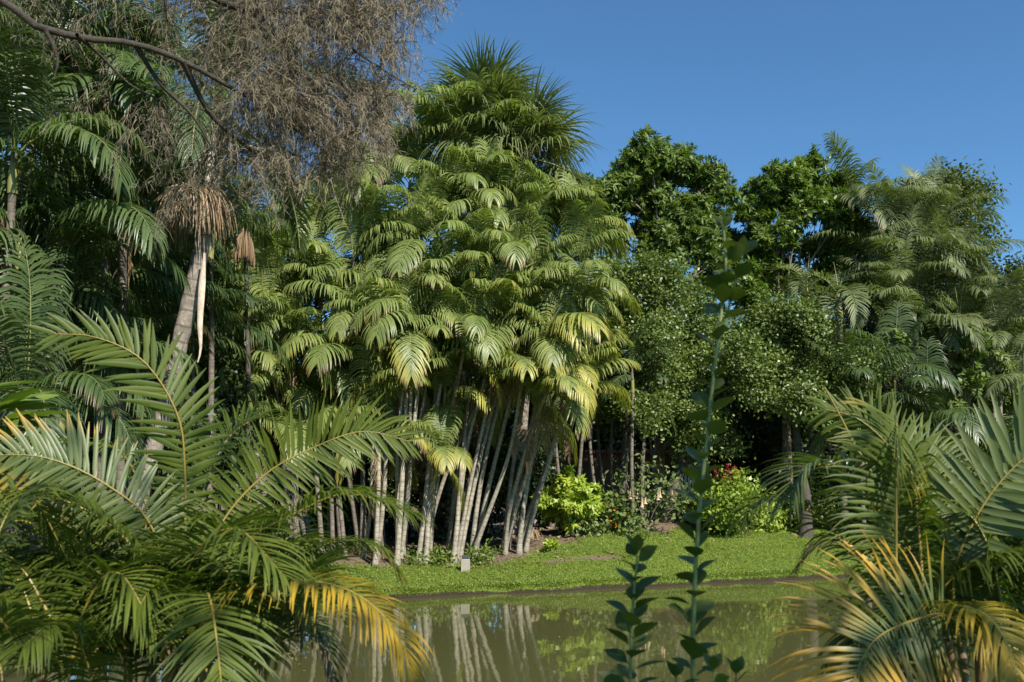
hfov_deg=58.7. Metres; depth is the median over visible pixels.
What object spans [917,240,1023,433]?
silvery palm
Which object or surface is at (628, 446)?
slender palm
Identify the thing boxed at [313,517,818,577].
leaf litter
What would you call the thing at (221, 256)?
feathery palm
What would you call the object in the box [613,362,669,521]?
slender palm
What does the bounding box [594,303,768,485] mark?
hillside tree
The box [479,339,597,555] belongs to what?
slender palm
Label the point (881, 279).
understory palm
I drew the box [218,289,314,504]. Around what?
slender palm
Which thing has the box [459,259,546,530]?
slender palm
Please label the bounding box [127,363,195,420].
undergrowth tree
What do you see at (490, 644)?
pond water
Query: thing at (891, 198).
silvery palm
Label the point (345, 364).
slender palm
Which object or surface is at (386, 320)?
slender palm
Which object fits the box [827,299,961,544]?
understory palm
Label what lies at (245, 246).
dead palm
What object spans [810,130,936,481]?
silvery palm
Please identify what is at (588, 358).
slender palm
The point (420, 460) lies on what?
slender palm
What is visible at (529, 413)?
forest tree
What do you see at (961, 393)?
hillside tree
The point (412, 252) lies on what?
slender palm
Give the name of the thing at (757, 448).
hillside tree
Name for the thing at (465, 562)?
marker post
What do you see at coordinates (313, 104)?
needle tree
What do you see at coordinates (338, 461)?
undergrowth tree
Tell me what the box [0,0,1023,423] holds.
sky
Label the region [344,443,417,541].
undergrowth tree
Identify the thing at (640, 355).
slender palm
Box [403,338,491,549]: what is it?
slender palm
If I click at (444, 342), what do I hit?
slender palm
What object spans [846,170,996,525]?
silvery palm
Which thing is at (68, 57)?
feathery palm
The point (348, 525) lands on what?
undergrowth tree
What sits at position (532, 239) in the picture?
slender palm
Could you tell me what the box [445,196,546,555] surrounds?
slender palm
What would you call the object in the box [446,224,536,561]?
slender palm
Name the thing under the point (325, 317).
forest tree
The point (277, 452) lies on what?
undergrowth tree
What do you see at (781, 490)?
green shrub
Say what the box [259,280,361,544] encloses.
slender palm
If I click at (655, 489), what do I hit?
trumpet shrub
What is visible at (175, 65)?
feathery palm
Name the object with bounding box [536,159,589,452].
broadleaf tree
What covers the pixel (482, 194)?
slender palm
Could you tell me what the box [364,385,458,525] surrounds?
slender palm
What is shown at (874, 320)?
hillside tree
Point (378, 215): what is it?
slender palm
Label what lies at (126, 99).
feathery palm
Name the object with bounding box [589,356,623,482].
slender palm
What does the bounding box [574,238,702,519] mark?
leaved tree
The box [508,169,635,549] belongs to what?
slender palm
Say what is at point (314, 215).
slender palm
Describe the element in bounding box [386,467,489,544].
undergrowth tree
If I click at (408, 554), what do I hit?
seedling
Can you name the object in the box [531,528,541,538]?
fallen frond
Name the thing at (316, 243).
slender palm
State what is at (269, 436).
undergrowth tree
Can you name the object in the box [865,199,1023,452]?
silvery palm
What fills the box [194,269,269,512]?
slender palm
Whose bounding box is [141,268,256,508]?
feathery palm
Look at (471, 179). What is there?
slender palm
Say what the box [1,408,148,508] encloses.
undergrowth tree
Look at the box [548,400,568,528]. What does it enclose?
slender palm
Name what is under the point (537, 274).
slender palm
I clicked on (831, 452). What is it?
hillside tree
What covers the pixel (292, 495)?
slender palm
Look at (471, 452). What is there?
undergrowth tree
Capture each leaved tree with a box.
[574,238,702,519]
[647,270,753,522]
[707,282,900,538]
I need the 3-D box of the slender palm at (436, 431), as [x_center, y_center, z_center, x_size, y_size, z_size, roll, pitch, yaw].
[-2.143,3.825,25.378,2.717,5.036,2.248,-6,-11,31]
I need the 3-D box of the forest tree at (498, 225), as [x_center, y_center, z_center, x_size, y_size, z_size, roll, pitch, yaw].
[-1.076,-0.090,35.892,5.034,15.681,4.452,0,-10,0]
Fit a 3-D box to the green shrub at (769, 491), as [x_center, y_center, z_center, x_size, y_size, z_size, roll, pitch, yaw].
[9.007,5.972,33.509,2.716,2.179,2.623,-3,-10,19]
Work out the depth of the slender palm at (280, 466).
25.83 m
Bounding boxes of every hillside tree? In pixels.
[548,420,636,453]
[552,416,622,453]
[558,416,621,450]
[586,301,691,503]
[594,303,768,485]
[687,427,776,492]
[713,303,875,484]
[731,403,778,484]
[735,420,777,479]
[745,356,832,481]
[753,336,869,463]
[815,322,935,487]
[843,307,945,475]
[896,311,1018,484]
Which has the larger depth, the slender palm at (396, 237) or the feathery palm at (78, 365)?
the slender palm at (396, 237)
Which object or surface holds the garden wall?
on the ground at (533, 546)
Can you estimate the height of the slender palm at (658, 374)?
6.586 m
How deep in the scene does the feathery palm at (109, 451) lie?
18.28 m
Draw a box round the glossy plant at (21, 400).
[0,373,72,452]
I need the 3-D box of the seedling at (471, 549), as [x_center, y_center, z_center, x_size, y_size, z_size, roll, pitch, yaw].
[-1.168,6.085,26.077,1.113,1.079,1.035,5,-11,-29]
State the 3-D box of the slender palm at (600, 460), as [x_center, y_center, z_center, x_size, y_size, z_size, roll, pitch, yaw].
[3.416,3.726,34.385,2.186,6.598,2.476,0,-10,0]
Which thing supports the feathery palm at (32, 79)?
on the ground at (533, 546)
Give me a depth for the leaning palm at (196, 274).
17.27 m
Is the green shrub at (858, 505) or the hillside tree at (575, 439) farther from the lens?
the hillside tree at (575, 439)
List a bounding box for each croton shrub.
[529,463,605,534]
[543,536,558,550]
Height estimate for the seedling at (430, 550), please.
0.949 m
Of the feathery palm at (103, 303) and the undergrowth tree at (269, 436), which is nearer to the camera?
the feathery palm at (103, 303)
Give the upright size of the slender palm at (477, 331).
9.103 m
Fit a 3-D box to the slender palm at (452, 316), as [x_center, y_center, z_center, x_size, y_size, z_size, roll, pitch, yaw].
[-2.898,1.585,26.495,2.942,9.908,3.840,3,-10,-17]
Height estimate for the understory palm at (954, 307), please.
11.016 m
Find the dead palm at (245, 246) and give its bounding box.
[232,228,254,515]
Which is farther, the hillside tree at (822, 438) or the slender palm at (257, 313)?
the hillside tree at (822, 438)
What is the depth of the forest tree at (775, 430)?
38.64 m
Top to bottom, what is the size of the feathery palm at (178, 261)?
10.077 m
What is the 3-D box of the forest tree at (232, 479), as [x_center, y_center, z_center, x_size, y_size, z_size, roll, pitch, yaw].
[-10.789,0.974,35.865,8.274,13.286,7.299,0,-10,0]
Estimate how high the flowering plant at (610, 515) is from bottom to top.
2.152 m
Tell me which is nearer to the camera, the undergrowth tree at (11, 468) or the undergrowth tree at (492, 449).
the undergrowth tree at (11, 468)
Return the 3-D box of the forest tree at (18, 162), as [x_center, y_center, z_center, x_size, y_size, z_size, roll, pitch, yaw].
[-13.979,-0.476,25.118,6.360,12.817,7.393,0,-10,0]
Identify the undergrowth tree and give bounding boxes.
[0,411,76,496]
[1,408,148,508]
[80,395,221,510]
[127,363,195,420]
[154,332,253,503]
[168,404,279,522]
[181,331,264,506]
[231,434,338,526]
[240,365,289,488]
[298,453,388,542]
[299,435,374,531]
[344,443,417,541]
[369,405,430,536]
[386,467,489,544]
[412,398,511,499]
[430,399,536,538]
[440,446,535,540]
[482,421,573,533]
[491,396,564,517]
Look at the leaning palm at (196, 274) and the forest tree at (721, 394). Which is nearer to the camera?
the leaning palm at (196, 274)
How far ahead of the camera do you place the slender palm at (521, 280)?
26.96 m
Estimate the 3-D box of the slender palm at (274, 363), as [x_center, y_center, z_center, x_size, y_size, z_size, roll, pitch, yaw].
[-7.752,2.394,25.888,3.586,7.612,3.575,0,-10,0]
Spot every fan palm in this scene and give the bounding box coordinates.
[410,28,565,530]
[458,64,609,537]
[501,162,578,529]
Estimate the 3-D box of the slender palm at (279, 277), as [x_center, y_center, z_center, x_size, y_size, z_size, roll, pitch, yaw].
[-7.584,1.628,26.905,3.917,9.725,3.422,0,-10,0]
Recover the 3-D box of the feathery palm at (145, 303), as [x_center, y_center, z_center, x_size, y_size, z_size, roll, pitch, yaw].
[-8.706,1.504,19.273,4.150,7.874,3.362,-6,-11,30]
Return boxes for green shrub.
[537,512,556,529]
[557,509,611,540]
[609,507,653,535]
[667,481,708,524]
[741,474,788,521]
[746,471,812,527]
[746,489,795,535]
[779,468,855,530]
[824,469,890,529]
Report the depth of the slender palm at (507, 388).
27.06 m
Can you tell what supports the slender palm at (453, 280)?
on the ground at (533, 546)
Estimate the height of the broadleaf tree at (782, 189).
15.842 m
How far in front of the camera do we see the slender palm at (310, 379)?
26.35 m
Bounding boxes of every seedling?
[401,542,429,566]
[412,545,444,561]
[427,544,459,567]
[450,534,490,563]
[460,542,494,567]
[465,537,508,563]
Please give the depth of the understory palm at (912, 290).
33.21 m
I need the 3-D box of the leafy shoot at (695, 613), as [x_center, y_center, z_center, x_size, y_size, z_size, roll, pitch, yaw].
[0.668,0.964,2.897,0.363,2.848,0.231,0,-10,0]
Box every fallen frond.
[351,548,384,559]
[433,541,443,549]
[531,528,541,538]
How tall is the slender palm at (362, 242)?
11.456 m
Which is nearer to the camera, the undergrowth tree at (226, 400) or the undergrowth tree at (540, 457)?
the undergrowth tree at (226, 400)
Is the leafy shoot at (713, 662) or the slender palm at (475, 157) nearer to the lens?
the leafy shoot at (713, 662)
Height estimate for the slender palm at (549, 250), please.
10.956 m
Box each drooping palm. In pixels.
[760,254,850,522]
[777,265,897,535]
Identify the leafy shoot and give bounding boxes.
[597,533,666,681]
[662,660,698,681]
[664,209,757,681]
[702,652,729,681]
[725,656,747,681]
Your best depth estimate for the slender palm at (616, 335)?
27.30 m
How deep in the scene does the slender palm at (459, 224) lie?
27.25 m
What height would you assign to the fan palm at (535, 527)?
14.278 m
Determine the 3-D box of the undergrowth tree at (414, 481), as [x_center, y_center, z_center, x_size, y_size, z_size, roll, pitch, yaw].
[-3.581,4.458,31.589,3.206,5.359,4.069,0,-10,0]
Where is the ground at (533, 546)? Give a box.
[1,444,1021,636]
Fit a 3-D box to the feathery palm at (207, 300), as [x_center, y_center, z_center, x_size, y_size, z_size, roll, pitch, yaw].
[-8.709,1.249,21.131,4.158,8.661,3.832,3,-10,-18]
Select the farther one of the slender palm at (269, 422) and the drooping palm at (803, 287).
the drooping palm at (803, 287)
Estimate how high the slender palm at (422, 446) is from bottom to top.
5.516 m
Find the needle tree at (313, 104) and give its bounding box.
[0,0,461,252]
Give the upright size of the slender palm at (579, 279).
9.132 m
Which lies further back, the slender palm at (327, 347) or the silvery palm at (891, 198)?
the silvery palm at (891, 198)
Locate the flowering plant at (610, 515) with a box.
[587,485,646,535]
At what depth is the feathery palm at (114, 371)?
16.40 m
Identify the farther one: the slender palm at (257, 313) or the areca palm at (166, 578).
the slender palm at (257, 313)
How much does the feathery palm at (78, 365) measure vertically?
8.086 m
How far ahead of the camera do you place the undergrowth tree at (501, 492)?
30.49 m
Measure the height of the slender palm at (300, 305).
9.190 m
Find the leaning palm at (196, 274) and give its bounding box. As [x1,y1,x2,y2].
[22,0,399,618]
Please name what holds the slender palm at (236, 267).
on the ground at (533, 546)
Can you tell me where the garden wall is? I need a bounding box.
[526,449,673,524]
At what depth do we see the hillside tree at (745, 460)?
46.86 m
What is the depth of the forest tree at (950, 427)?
37.75 m
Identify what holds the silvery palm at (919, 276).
on the ground at (533, 546)
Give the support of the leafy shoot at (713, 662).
on the ground at (533, 546)
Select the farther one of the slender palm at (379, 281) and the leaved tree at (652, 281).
the leaved tree at (652, 281)
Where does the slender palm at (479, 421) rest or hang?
on the ground at (533, 546)
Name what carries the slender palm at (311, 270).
on the ground at (533, 546)
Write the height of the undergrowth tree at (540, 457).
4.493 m
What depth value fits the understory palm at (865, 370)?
30.76 m
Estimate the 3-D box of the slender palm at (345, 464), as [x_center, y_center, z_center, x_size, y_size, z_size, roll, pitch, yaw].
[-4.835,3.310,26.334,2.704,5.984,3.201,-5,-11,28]
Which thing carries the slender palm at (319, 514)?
on the ground at (533, 546)
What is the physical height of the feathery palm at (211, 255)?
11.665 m
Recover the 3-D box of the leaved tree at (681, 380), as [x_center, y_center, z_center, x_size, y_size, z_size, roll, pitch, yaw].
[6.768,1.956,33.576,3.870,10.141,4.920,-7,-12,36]
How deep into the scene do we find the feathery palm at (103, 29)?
16.87 m
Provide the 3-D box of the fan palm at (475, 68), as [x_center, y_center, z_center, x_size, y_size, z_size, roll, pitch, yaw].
[-1.007,-2.042,32.320,6.620,17.864,6.180,0,-10,0]
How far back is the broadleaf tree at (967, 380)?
32.38 m
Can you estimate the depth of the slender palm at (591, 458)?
31.59 m
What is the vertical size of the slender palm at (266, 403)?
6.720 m
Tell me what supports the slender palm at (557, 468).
on the ground at (533, 546)
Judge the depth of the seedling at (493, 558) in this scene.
26.18 m
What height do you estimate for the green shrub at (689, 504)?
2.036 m
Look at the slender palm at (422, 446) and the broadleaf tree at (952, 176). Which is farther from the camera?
the broadleaf tree at (952, 176)
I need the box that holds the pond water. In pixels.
[0,575,1023,681]
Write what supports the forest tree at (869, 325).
on the ground at (533, 546)
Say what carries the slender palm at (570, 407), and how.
on the ground at (533, 546)
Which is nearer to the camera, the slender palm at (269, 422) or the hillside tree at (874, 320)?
the slender palm at (269, 422)
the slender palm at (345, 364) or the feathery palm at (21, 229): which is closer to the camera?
the feathery palm at (21, 229)
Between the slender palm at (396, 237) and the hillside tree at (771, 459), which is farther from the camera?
the hillside tree at (771, 459)
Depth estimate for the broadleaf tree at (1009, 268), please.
41.21 m
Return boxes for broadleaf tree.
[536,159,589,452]
[582,123,742,518]
[693,143,874,486]
[876,312,1023,493]
[908,156,1012,477]
[991,246,1023,483]
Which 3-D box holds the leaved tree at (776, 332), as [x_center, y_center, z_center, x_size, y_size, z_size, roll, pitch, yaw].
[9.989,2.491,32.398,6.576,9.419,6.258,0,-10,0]
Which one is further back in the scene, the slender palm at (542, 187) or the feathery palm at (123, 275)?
the slender palm at (542, 187)
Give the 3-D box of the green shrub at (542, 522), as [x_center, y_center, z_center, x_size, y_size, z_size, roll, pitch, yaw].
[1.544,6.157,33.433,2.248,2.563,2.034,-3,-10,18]
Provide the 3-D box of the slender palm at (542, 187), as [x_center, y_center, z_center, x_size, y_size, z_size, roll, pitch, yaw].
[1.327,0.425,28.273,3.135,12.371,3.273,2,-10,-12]
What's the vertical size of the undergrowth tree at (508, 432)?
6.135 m
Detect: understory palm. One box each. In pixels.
[801,331,917,551]
[827,246,951,521]
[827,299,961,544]
[854,277,986,468]
[873,336,989,483]
[905,255,1013,474]
[927,307,1023,420]
[932,267,1023,486]
[947,330,1023,399]
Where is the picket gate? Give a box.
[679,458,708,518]
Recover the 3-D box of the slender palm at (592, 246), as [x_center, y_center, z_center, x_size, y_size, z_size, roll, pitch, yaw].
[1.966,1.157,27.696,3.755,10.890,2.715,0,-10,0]
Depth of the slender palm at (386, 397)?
25.63 m
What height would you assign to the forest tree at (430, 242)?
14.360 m
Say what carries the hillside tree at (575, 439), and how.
on the ground at (533, 546)
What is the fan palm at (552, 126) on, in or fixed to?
on the ground at (533, 546)
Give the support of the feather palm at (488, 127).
on the ground at (533, 546)
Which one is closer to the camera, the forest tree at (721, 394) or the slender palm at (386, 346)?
the slender palm at (386, 346)
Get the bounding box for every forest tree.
[0,138,41,202]
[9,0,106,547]
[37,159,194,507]
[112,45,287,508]
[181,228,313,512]
[295,189,432,486]
[296,243,398,532]
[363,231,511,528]
[464,203,513,532]
[505,388,572,460]
[517,302,629,476]
[628,318,740,515]
[720,317,870,479]
[812,244,946,457]
[882,229,1012,469]
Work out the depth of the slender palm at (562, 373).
26.43 m
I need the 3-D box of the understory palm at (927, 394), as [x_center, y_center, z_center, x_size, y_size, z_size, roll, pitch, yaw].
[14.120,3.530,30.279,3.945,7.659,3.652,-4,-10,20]
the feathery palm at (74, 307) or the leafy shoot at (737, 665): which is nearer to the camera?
the leafy shoot at (737, 665)
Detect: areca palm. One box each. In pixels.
[0,306,436,681]
[725,379,1023,681]
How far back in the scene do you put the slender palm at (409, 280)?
26.10 m
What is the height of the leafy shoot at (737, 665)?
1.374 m
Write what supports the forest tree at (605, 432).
on the ground at (533, 546)
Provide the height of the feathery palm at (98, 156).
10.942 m
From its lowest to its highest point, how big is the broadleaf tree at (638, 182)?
16.117 m
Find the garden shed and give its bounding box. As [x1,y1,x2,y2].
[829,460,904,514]
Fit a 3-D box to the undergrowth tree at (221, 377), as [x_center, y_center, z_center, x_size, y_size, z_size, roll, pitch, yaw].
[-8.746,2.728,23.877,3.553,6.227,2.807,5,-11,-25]
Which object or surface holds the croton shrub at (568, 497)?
on the ground at (533, 546)
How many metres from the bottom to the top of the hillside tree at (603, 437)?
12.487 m
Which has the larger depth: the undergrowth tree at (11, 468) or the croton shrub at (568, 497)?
the croton shrub at (568, 497)
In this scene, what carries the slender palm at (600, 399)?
on the ground at (533, 546)
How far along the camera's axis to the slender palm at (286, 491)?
28.82 m
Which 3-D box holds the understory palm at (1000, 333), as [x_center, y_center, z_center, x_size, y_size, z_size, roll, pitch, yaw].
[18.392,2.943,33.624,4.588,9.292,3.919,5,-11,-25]
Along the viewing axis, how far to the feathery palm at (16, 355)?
14.34 m
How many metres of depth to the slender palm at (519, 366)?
26.41 m
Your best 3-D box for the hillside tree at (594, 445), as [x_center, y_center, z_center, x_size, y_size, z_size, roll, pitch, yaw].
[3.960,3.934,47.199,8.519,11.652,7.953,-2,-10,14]
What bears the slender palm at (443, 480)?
on the ground at (533, 546)
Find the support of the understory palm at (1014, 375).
on the ground at (533, 546)
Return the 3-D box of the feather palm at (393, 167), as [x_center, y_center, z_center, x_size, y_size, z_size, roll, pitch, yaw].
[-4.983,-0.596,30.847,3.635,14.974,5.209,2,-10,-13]
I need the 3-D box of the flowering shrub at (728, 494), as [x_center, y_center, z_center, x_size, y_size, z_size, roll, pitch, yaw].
[7.441,5.510,31.092,3.162,3.034,3.314,0,-10,0]
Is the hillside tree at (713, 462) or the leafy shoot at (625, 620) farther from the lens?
the hillside tree at (713, 462)
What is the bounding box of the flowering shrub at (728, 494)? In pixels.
[682,457,775,536]
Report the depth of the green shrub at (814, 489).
32.83 m
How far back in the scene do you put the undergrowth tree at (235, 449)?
22.38 m
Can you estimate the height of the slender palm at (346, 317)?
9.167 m
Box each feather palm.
[324,126,423,538]
[363,114,474,247]
[389,79,517,543]
[402,112,526,541]
[429,67,569,542]
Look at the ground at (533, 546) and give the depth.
26.52 m
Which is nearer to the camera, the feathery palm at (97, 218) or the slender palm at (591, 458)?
the feathery palm at (97, 218)
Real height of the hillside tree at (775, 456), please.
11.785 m
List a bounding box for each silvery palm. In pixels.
[808,200,946,495]
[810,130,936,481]
[820,160,961,442]
[837,199,989,516]
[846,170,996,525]
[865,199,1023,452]
[890,152,1011,477]
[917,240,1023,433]
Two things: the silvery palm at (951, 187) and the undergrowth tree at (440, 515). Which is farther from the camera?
the silvery palm at (951, 187)
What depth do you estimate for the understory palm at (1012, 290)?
33.16 m
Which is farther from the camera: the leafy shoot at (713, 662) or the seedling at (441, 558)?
the seedling at (441, 558)
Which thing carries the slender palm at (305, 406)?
on the ground at (533, 546)
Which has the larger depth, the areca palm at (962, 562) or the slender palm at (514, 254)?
the slender palm at (514, 254)
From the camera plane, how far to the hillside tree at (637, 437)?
43.30 m
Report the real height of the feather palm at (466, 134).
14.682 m
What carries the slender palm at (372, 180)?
on the ground at (533, 546)
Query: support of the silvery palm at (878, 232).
on the ground at (533, 546)
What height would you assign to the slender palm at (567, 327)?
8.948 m
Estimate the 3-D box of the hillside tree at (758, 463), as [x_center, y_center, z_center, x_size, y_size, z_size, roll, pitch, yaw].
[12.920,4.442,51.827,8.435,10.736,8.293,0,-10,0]
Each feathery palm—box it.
[0,0,98,83]
[0,0,156,363]
[0,0,184,548]
[0,59,163,443]
[0,70,163,516]
[0,137,193,575]
[0,204,140,462]
[0,217,199,591]
[0,232,146,549]
[0,263,156,606]
[2,162,196,592]
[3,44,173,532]
[18,198,190,511]
[28,15,184,505]
[62,0,248,512]
[82,0,239,446]
[86,255,205,526]
[90,250,169,501]
[108,105,237,437]
[109,162,235,413]
[127,242,233,503]
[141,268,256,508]
[156,239,289,504]
[175,127,301,510]
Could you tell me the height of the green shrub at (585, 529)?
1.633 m
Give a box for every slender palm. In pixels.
[174,238,268,512]
[179,231,259,503]
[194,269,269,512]
[195,304,304,506]
[199,336,282,501]
[214,293,287,493]
[217,228,315,529]
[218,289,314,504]
[220,325,316,534]
[221,366,306,534]
[223,195,330,537]
[224,258,300,537]
[229,179,293,537]
[229,248,345,520]
[231,146,328,552]
[251,172,354,559]
[251,314,325,516]
[255,213,364,556]
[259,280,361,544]
[274,238,368,546]
[276,279,371,554]
[281,254,397,533]
[283,305,368,546]
[283,357,382,537]
[293,359,358,510]
[301,180,422,557]
[302,142,414,554]
[319,266,453,558]
[335,167,438,565]
[335,333,430,558]
[336,264,476,556]
[339,206,447,562]
[342,376,441,514]
[347,251,461,542]
[353,319,453,495]
[359,317,488,526]
[363,169,462,566]
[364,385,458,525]
[367,230,470,562]
[387,393,473,531]
[388,349,482,525]
[403,145,518,564]
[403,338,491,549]
[410,257,509,547]
[415,231,495,563]
[421,194,541,554]
[426,136,516,562]
[428,332,525,513]
[440,323,527,519]
[445,136,562,560]
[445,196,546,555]
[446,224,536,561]
[459,177,556,561]
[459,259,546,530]
[460,307,549,524]
[461,309,573,559]
[468,200,583,552]
[475,264,581,553]
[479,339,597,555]
[488,261,610,553]
[499,320,597,548]
[501,158,603,549]
[502,243,624,547]
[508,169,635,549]
[513,259,617,546]
[515,197,634,554]
[523,253,641,552]
[523,341,640,528]
[536,300,632,487]
[544,381,562,529]
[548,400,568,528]
[551,371,613,481]
[577,354,617,476]
[585,393,605,497]
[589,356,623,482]
[598,318,673,528]
[609,354,642,504]
[613,347,675,523]
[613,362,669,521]
[621,336,669,483]
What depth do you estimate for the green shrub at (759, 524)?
31.90 m
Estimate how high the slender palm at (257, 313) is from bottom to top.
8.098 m
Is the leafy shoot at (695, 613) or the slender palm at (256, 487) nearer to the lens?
the leafy shoot at (695, 613)
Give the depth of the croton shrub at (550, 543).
27.01 m
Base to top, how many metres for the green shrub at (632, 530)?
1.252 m
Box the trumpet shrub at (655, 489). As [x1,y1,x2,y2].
[602,450,692,531]
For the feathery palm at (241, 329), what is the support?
on the ground at (533, 546)
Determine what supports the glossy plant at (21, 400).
on the ground at (533, 546)
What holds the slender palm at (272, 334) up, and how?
on the ground at (533, 546)
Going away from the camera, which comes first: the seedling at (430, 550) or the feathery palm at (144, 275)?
the feathery palm at (144, 275)
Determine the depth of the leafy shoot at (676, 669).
2.82 m
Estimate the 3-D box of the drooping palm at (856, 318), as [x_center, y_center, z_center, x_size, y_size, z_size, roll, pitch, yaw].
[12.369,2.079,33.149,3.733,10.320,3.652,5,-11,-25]
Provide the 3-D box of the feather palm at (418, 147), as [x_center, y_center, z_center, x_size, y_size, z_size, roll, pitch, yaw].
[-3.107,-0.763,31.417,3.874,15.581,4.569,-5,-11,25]
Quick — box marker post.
[461,555,469,571]
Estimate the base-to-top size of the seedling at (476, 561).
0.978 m
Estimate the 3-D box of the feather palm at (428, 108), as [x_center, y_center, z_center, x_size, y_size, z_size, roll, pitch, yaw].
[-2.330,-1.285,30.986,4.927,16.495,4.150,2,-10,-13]
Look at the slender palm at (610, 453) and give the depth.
33.03 m

